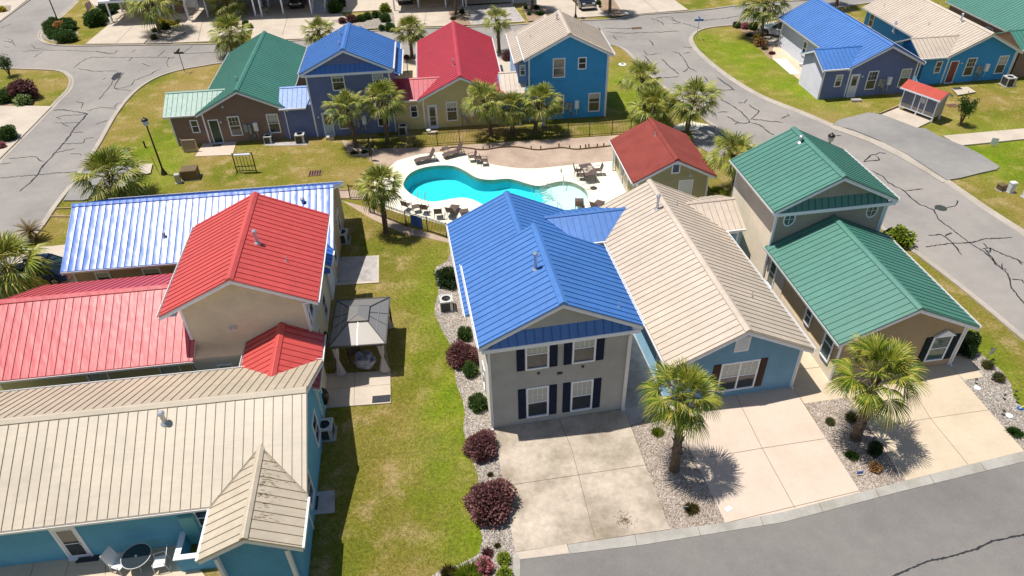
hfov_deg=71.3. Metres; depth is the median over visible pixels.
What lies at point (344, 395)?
patio slab
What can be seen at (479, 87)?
palm tree
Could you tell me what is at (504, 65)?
driveway
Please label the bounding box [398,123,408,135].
ac unit
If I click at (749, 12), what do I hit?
palm tree
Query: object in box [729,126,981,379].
tan townhouse
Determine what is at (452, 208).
sun lounger
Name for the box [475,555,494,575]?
plant
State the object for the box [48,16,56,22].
shrub
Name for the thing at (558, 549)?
kerb
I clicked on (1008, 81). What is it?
ac unit
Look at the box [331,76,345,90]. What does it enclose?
window
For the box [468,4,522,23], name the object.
driveway
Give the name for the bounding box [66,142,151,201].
palm tree
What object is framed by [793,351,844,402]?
walkway
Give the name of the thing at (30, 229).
sago palm
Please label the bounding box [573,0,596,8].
pickup truck
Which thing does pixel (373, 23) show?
gravel bed
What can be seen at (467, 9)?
driveway
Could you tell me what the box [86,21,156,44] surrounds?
driveway
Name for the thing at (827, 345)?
window
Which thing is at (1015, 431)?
plant
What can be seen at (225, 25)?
palm tree
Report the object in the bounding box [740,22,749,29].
shrub
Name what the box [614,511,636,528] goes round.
leaf litter
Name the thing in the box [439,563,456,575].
plant
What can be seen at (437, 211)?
patio chair
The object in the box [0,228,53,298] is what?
palm tree
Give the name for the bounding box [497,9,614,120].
azure house
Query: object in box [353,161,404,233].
palm tree
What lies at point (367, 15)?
shrub
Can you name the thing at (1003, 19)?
umber house
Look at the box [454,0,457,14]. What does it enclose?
palm tree
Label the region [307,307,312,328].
window
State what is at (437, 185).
swimming pool
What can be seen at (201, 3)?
raised house
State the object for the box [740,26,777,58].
gravel bed
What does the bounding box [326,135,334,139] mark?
door step
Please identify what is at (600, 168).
patio chair
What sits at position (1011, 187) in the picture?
utility pedestal
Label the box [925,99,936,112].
mailbox door
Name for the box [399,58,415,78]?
driveway
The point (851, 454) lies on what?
plant
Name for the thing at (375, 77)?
window
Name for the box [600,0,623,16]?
gravel bed
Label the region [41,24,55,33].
shrub
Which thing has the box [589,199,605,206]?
sun lounger
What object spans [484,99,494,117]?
window
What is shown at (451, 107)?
window
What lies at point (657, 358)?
window
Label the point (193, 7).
boulder
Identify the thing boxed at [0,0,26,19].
driveway
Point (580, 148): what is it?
bed edging
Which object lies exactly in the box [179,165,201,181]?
transformer box
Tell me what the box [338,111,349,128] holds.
window
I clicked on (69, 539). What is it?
window
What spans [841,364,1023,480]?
driveway
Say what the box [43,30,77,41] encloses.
gravel bed
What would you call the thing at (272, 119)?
window
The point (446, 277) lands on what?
shrub
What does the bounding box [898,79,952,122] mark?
mailbox shelter
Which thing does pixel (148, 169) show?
pavement
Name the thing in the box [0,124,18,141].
shrub
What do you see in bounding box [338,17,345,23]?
shrub
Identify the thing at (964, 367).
walkway
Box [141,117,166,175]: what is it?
lamp post
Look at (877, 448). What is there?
plant
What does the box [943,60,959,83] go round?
door
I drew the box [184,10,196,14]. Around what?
boulder
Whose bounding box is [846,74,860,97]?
door
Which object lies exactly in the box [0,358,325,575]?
teal house
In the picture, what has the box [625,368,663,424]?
walkway
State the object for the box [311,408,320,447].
window
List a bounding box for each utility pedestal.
[173,173,182,184]
[1005,181,1017,193]
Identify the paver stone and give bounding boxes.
[1005,413,1012,417]
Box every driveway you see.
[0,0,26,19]
[0,106,51,157]
[2,245,75,298]
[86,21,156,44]
[89,0,179,21]
[170,17,254,43]
[172,0,565,19]
[251,13,345,39]
[392,6,461,27]
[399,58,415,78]
[463,2,524,25]
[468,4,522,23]
[494,409,668,552]
[497,56,509,71]
[526,0,610,18]
[614,0,687,15]
[670,387,859,522]
[765,21,779,46]
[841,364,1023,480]
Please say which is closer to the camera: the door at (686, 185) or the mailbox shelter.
the door at (686, 185)
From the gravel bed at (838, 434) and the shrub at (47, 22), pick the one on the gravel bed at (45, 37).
the shrub at (47, 22)
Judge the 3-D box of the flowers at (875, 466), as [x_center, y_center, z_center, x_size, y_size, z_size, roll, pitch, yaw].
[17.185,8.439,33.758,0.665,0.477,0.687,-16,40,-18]
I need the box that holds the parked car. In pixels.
[2,253,71,283]
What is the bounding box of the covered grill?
[321,387,328,404]
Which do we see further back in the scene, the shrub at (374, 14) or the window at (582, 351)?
the shrub at (374, 14)
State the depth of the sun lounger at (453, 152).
59.39 m
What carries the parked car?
on the driveway at (58, 250)
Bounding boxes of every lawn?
[0,45,1023,575]
[0,69,68,105]
[42,0,787,44]
[693,0,1023,228]
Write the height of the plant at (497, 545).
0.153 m
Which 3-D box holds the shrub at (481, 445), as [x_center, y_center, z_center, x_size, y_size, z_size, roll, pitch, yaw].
[-1.531,7.605,34.898,1.934,1.431,1.902,-15,40,-16]
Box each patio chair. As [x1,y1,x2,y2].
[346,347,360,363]
[399,200,411,208]
[419,203,429,213]
[433,208,441,218]
[468,149,476,159]
[479,154,487,166]
[576,167,584,180]
[594,162,603,175]
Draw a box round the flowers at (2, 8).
[0,6,6,11]
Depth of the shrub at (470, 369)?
39.09 m
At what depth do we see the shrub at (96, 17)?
88.55 m
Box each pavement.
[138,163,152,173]
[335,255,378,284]
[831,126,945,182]
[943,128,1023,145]
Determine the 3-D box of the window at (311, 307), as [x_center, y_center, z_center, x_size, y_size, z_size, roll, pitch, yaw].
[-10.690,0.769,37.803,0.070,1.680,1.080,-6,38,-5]
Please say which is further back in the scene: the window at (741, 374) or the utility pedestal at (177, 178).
the utility pedestal at (177, 178)
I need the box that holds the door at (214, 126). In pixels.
[207,119,223,143]
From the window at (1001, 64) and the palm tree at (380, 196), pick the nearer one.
the palm tree at (380, 196)
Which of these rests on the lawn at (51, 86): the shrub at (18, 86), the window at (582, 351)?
the shrub at (18, 86)
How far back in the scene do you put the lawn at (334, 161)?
41.25 m
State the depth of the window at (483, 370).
37.01 m
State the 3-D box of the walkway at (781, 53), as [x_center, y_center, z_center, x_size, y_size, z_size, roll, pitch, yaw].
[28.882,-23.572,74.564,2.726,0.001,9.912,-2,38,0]
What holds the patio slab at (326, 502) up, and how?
on the lawn at (334, 161)
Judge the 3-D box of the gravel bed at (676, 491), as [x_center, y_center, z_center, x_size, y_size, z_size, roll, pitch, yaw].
[7.786,8.277,34.586,3.392,0.001,8.067,-2,38,0]
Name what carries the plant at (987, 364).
on the gravel bed at (989, 394)
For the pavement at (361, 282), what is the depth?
46.22 m
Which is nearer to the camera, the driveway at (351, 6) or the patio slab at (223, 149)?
the patio slab at (223, 149)
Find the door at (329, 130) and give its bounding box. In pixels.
[321,112,335,136]
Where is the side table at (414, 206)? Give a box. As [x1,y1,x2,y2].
[412,204,419,210]
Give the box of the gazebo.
[327,296,393,375]
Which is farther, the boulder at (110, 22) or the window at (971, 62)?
the boulder at (110, 22)
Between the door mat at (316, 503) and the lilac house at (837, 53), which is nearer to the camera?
the door mat at (316, 503)
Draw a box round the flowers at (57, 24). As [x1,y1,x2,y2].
[51,20,62,28]
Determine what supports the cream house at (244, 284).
on the lawn at (334, 161)
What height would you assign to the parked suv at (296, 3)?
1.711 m
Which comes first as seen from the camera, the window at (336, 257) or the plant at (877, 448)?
the plant at (877, 448)
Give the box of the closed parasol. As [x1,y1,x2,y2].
[367,135,372,160]
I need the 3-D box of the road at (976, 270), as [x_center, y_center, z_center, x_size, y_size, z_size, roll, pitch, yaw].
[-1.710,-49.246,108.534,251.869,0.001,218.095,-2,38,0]
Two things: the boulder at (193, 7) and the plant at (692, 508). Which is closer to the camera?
the plant at (692, 508)
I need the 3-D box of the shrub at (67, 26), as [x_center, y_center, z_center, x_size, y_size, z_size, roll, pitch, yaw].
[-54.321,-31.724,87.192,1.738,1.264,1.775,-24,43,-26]
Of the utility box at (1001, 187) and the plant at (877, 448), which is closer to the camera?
the plant at (877, 448)
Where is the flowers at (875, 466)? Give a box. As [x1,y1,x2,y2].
[868,460,883,472]
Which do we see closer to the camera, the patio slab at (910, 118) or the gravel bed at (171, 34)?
the patio slab at (910, 118)
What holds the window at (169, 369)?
in the cream house at (244, 284)
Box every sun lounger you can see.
[414,148,437,162]
[442,141,464,158]
[444,204,459,220]
[459,208,469,215]
[575,198,583,208]
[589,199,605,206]
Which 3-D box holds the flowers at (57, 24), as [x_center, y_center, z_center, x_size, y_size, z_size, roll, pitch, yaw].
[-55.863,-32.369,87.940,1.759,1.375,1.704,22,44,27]
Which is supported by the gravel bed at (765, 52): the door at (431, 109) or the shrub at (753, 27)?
the shrub at (753, 27)
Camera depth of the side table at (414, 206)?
52.54 m
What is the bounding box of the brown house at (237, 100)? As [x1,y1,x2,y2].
[162,31,306,145]
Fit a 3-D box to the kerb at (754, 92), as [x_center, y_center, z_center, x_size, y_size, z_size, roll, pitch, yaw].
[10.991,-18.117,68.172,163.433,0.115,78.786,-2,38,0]
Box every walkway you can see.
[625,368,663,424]
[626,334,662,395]
[673,122,707,130]
[772,46,801,78]
[774,59,798,73]
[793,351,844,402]
[952,353,982,379]
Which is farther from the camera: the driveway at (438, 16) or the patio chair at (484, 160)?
the driveway at (438, 16)
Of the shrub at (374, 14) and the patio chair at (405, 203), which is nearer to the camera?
the patio chair at (405, 203)
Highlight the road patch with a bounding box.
[111,73,121,79]
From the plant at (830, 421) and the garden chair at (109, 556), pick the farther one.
the plant at (830, 421)
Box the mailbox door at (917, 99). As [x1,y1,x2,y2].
[913,94,920,106]
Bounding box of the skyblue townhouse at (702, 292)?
[599,179,815,404]
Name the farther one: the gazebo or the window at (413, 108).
the window at (413, 108)
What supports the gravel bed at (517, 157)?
on the lawn at (334, 161)
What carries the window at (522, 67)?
in the azure house at (566, 56)
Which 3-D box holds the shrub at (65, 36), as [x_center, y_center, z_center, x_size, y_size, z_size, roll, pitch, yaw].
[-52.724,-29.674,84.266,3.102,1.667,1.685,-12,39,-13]
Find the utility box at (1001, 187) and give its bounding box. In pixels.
[994,182,1007,192]
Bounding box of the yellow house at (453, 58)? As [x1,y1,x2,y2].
[392,20,504,129]
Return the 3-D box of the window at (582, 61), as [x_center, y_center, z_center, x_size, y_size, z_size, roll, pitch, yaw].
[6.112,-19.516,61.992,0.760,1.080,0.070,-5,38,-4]
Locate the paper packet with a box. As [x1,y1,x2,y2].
[724,505,732,511]
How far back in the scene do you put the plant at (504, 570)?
29.84 m
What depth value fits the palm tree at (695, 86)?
59.42 m
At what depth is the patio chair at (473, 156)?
58.58 m
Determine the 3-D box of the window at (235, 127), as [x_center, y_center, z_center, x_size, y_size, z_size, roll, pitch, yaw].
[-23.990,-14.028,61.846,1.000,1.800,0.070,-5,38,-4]
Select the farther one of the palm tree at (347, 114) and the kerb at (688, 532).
the palm tree at (347, 114)
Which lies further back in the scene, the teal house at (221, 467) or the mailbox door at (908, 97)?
the mailbox door at (908, 97)
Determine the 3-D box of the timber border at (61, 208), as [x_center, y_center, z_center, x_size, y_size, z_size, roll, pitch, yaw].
[-33.758,-5.700,53.875,2.051,0.100,1.340,-2,38,0]
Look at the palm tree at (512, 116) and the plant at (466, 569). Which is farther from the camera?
the palm tree at (512, 116)
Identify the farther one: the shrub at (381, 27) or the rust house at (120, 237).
the shrub at (381, 27)
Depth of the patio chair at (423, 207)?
52.18 m
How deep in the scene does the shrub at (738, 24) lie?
83.23 m
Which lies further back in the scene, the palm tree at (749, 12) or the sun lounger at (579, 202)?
the palm tree at (749, 12)
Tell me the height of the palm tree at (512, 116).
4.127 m
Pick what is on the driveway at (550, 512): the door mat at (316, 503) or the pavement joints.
the pavement joints
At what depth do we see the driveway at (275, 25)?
87.51 m
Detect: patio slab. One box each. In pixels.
[0,545,204,575]
[195,141,236,156]
[265,142,307,145]
[315,490,334,514]
[326,371,390,407]
[335,255,378,285]
[882,108,930,127]
[952,86,975,95]
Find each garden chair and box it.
[100,546,122,575]
[151,546,170,573]
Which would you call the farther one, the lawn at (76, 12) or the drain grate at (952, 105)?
the lawn at (76, 12)
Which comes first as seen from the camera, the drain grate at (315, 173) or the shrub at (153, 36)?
the drain grate at (315, 173)
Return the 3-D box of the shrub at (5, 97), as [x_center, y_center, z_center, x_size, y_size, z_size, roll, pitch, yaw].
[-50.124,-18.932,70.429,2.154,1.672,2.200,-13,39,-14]
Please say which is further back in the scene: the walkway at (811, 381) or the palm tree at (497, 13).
the palm tree at (497, 13)
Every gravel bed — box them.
[0,5,10,12]
[0,102,12,105]
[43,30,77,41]
[145,27,185,43]
[331,12,395,28]
[341,200,448,242]
[342,135,618,168]
[433,252,514,575]
[448,9,470,24]
[522,4,553,20]
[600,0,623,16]
[631,415,724,529]
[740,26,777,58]
[804,398,904,491]
[960,353,1023,448]
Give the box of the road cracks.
[2,16,1023,575]
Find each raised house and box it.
[98,0,185,21]
[182,0,265,20]
[258,0,330,16]
[393,0,463,10]
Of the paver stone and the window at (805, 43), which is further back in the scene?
the window at (805, 43)
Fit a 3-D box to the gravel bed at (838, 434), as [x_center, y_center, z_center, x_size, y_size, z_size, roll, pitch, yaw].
[16.888,7.604,35.127,2.589,0.001,5.766,-6,38,-5]
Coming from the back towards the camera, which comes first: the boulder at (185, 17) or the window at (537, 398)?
the boulder at (185, 17)
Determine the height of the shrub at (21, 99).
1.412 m
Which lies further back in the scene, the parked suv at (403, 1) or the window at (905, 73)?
the parked suv at (403, 1)
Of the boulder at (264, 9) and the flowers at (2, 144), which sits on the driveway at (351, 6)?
the boulder at (264, 9)
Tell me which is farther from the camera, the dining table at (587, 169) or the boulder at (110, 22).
the boulder at (110, 22)
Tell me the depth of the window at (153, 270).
44.14 m
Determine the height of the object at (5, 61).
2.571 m
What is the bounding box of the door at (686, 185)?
[678,179,693,194]
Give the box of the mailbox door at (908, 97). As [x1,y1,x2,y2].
[901,91,914,104]
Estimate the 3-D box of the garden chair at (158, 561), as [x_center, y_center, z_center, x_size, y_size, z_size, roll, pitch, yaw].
[-14.893,11.505,30.318,0.764,1.082,0.592,-11,39,-12]
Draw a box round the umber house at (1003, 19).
[945,0,1023,76]
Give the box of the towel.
[410,215,422,227]
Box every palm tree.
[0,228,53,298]
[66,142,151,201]
[121,0,180,33]
[205,0,246,17]
[207,12,251,60]
[299,15,334,44]
[321,86,368,147]
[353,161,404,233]
[356,79,407,144]
[389,13,428,58]
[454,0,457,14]
[461,77,504,137]
[480,5,511,52]
[490,89,530,135]
[517,81,564,133]
[530,0,533,9]
[608,0,611,13]
[617,57,664,116]
[627,85,680,126]
[636,355,726,473]
[661,75,725,134]
[702,128,759,194]
[732,0,794,37]
[822,331,931,442]
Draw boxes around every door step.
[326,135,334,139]
[850,98,861,101]
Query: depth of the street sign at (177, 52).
74.84 m
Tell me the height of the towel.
0.880 m
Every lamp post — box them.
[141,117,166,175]
[827,132,834,142]
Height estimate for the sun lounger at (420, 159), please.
1.023 m
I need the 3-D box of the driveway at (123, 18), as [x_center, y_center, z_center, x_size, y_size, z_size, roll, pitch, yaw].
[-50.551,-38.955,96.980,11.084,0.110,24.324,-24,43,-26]
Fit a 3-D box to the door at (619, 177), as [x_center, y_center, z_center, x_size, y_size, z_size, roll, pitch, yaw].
[8.389,-9.218,55.226,0.140,2.170,1.060,-6,38,-5]
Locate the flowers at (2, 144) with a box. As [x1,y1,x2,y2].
[0,141,5,148]
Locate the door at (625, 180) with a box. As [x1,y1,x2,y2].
[622,172,627,192]
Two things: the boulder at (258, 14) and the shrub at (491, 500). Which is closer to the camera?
the shrub at (491, 500)
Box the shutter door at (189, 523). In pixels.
[177,513,201,544]
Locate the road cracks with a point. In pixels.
(718, 112)
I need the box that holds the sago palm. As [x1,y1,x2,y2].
[12,218,48,243]
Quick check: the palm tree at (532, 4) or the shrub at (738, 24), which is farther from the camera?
the palm tree at (532, 4)
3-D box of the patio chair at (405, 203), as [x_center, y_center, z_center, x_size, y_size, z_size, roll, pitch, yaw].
[-7.851,-6.174,52.816,0.576,0.925,0.666,18,42,23]
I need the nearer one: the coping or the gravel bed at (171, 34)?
the coping
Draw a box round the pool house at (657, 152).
[609,117,716,197]
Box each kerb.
[0,0,1023,341]
[513,451,1023,575]
[517,544,568,558]
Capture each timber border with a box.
[50,207,71,216]
[879,105,898,113]
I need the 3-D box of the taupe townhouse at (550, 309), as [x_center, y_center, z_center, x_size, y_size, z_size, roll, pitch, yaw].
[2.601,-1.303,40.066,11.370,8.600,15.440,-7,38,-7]
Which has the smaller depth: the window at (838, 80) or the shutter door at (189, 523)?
the shutter door at (189, 523)
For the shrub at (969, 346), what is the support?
on the gravel bed at (989, 394)
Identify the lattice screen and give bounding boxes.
[180,139,198,151]
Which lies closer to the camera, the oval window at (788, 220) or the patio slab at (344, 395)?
the patio slab at (344, 395)
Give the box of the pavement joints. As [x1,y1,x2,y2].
[30,0,1023,575]
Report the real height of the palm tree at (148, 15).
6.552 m
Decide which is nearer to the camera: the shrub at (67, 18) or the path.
the path
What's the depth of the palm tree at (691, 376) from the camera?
30.84 m
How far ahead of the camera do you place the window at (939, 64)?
68.30 m
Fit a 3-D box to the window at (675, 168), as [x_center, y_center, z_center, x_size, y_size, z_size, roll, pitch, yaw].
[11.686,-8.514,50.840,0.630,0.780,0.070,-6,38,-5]
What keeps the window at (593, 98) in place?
in the azure house at (566, 56)
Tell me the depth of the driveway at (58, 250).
49.54 m
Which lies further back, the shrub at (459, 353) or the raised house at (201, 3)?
the raised house at (201, 3)
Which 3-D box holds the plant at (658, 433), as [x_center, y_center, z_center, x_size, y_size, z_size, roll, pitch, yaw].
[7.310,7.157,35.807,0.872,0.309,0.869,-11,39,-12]
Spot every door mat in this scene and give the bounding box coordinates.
[75,554,100,562]
[315,496,318,509]
[372,395,389,402]
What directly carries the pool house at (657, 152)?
on the lawn at (334, 161)
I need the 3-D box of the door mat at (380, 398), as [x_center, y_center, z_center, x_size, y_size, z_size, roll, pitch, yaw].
[-6.963,5.901,38.033,0.950,0.026,0.500,-4,38,-4]
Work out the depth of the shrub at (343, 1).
92.53 m
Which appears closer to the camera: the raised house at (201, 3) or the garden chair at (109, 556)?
the garden chair at (109, 556)
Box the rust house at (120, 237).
[60,181,344,299]
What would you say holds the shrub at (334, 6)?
on the lawn at (76, 12)
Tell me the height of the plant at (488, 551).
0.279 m
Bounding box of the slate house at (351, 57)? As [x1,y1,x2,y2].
[278,22,403,137]
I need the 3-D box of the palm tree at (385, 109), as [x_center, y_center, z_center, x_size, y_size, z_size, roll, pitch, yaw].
[-10.784,-14.746,60.040,4.558,5.762,4.380,-19,41,-21]
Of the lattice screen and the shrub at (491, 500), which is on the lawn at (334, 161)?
the lattice screen
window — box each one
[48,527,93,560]
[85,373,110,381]
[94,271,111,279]
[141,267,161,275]
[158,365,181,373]
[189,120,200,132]
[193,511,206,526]
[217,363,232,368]
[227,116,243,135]
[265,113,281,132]
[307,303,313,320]
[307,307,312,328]
[308,470,314,509]
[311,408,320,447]
[321,289,328,322]
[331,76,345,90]
[334,242,337,265]
[336,207,341,235]
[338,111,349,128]
[372,73,383,84]
[378,113,389,126]
[409,105,418,117]
[445,101,457,120]
[482,360,485,392]
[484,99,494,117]
[519,65,525,75]
[525,346,548,370]
[526,385,548,417]
[552,95,563,113]
[553,58,564,77]
[570,379,593,411]
[572,339,596,363]
[578,57,586,69]
[588,92,600,111]
[655,355,662,374]
[671,163,680,173]
[716,358,760,392]
[766,260,777,288]
[783,215,795,226]
[801,40,807,56]
[803,307,812,327]
[819,331,834,363]
[833,74,843,86]
[864,70,878,89]
[865,207,877,217]
[867,14,874,27]
[897,68,912,86]
[923,336,953,361]
[933,61,943,72]
[962,57,977,75]
[993,55,1009,73]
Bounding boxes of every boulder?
[105,19,117,24]
[109,15,120,19]
[112,12,124,15]
[180,15,192,19]
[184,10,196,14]
[188,5,199,9]
[254,12,266,16]
[258,7,270,11]
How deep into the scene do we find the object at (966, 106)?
60.99 m
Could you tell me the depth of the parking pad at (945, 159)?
59.07 m
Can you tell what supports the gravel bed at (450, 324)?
on the lawn at (334, 161)
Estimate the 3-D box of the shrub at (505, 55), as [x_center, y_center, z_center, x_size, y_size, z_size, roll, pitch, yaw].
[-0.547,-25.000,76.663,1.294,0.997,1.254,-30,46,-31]
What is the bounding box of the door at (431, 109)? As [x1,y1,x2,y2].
[427,104,438,128]
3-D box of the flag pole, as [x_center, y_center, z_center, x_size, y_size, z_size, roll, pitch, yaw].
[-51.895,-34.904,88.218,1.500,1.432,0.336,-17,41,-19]
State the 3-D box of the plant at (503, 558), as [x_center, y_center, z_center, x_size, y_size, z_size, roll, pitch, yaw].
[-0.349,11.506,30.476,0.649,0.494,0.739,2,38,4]
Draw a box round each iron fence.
[347,184,447,237]
[372,120,631,149]
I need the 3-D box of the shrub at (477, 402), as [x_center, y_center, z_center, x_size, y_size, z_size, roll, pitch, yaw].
[-1.788,5.989,37.312,1.094,0.953,1.109,-25,44,-27]
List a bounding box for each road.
[0,0,1023,334]
[520,462,1023,575]
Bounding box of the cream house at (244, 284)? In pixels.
[0,191,330,391]
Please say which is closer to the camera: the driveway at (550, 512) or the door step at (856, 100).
the driveway at (550, 512)
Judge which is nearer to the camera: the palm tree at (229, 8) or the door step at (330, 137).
the door step at (330, 137)
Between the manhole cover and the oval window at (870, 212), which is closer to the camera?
the oval window at (870, 212)
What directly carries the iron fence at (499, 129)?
on the lawn at (334, 161)
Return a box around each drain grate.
[308,170,322,176]
[946,104,957,106]
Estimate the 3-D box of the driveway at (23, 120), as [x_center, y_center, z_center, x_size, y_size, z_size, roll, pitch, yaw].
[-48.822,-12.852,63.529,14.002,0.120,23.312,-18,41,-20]
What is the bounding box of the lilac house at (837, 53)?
[778,0,925,98]
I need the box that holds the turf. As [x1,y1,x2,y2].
[309,206,480,575]
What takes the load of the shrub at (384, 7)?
on the lawn at (76, 12)
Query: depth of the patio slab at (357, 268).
47.28 m
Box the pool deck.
[374,152,623,225]
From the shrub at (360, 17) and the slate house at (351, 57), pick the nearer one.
the slate house at (351, 57)
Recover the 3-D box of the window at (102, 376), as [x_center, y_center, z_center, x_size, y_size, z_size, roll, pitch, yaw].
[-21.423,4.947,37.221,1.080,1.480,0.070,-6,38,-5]
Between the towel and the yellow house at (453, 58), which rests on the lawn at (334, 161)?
the yellow house at (453, 58)
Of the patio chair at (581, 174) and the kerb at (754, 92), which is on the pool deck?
the patio chair at (581, 174)
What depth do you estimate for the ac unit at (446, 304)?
43.57 m
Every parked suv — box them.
[288,0,305,7]
[397,0,412,3]
[758,20,781,35]
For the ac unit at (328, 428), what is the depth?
35.86 m
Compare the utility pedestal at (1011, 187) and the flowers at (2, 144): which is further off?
the flowers at (2, 144)
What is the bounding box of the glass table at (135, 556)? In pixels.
[120,543,152,572]
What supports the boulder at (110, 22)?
on the lawn at (76, 12)
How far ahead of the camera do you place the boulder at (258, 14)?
90.59 m
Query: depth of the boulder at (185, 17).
90.16 m
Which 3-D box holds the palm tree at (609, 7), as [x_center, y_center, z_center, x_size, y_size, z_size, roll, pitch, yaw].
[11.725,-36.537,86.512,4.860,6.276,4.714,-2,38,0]
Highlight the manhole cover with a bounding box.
[934,205,946,210]
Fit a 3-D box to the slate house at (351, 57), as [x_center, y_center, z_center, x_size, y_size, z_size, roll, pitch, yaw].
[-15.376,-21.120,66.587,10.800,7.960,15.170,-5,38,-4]
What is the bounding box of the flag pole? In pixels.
[85,0,99,11]
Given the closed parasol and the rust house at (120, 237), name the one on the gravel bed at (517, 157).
the closed parasol
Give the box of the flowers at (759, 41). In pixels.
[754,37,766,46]
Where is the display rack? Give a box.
[231,152,256,174]
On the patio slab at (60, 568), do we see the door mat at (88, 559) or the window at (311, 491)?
the door mat at (88, 559)
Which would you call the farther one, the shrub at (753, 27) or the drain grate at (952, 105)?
the shrub at (753, 27)
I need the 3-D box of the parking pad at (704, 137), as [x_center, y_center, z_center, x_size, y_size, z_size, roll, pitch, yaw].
[17.192,-12.509,60.791,4.197,0.001,5.078,-25,44,-27]
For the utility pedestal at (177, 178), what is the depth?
56.84 m
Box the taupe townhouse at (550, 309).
[445,190,645,430]
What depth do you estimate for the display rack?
57.66 m
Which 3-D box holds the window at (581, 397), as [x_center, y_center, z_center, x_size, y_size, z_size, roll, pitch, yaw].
[3.518,5.427,36.013,1.140,2.130,0.070,-7,38,-7]
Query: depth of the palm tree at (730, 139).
51.72 m
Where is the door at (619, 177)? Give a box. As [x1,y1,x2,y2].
[617,162,622,183]
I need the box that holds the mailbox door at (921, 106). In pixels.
[919,97,926,109]
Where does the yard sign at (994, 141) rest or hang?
on the lawn at (738, 54)
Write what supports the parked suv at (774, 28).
on the driveway at (772, 39)
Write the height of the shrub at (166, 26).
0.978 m
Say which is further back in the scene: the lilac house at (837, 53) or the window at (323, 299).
the lilac house at (837, 53)
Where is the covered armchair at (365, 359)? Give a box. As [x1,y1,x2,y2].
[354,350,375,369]
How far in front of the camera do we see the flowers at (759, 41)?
78.19 m
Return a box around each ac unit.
[263,133,274,144]
[294,131,307,143]
[320,417,337,442]
[340,228,350,244]
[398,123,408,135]
[438,293,455,313]
[998,74,1017,87]
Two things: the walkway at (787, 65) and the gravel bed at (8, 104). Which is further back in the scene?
the walkway at (787, 65)
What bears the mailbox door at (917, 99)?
in the mailbox shelter
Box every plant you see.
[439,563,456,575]
[451,560,484,575]
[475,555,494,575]
[479,546,494,558]
[487,471,493,477]
[493,542,500,548]
[495,565,512,575]
[497,549,510,566]
[650,427,664,437]
[682,501,699,515]
[709,185,724,193]
[825,416,835,425]
[841,449,860,462]
[844,410,857,422]
[867,439,884,458]
[981,359,996,370]
[993,371,1006,382]
[1003,426,1023,439]
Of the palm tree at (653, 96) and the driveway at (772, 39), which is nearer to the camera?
the palm tree at (653, 96)
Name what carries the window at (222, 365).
in the cream house at (244, 284)
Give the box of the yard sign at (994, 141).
[990,138,998,146]
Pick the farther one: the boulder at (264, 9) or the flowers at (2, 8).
the flowers at (2, 8)
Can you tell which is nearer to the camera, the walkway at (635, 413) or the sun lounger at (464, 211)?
the walkway at (635, 413)
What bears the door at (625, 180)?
in the pool house at (657, 152)
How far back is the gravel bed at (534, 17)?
89.18 m
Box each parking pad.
[63,165,136,201]
[692,125,733,157]
[833,112,999,179]
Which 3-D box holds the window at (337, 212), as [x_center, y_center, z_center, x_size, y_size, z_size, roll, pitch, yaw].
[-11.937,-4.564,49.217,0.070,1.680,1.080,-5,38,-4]
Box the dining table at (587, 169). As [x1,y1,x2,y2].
[578,163,597,181]
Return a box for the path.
[339,190,370,198]
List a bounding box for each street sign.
[174,49,184,71]
[695,16,703,38]
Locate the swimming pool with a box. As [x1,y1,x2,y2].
[404,169,590,209]
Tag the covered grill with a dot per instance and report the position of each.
(325, 396)
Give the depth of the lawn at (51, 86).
74.94 m
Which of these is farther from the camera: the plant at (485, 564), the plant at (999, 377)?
the plant at (999, 377)
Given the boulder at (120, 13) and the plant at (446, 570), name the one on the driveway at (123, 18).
the boulder at (120, 13)
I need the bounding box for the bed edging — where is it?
[440,143,610,150]
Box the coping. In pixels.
[403,165,587,201]
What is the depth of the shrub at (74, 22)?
87.84 m
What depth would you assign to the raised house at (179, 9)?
92.09 m
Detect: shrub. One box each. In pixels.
[0,87,13,104]
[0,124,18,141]
[5,78,39,99]
[12,93,32,106]
[41,19,52,26]
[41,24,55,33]
[44,28,53,35]
[46,31,54,38]
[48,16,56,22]
[51,29,78,43]
[60,23,73,30]
[61,17,72,21]
[62,20,76,29]
[81,8,108,26]
[95,3,118,15]
[150,34,157,39]
[159,22,170,29]
[326,0,343,13]
[338,0,345,6]
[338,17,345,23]
[345,14,357,22]
[355,14,365,21]
[364,11,371,19]
[371,10,380,17]
[378,2,390,11]
[378,12,390,21]
[378,24,384,29]
[384,22,394,30]
[433,266,456,290]
[444,339,478,368]
[457,326,472,341]
[461,427,497,463]
[462,360,479,377]
[462,475,517,529]
[467,391,487,413]
[501,50,509,60]
[535,10,544,15]
[732,21,740,27]
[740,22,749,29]
[748,21,758,29]
[886,224,918,249]
[956,330,981,359]
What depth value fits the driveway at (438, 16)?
89.37 m
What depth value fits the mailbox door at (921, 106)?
62.90 m
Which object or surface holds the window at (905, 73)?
in the lilac house at (837, 53)
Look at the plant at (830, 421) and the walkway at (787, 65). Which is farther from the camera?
the walkway at (787, 65)
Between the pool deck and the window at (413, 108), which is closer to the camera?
the pool deck
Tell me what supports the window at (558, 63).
in the azure house at (566, 56)
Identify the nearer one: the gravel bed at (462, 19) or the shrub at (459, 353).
the shrub at (459, 353)
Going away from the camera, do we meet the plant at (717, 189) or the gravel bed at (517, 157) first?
the plant at (717, 189)
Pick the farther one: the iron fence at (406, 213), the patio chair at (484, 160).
the patio chair at (484, 160)

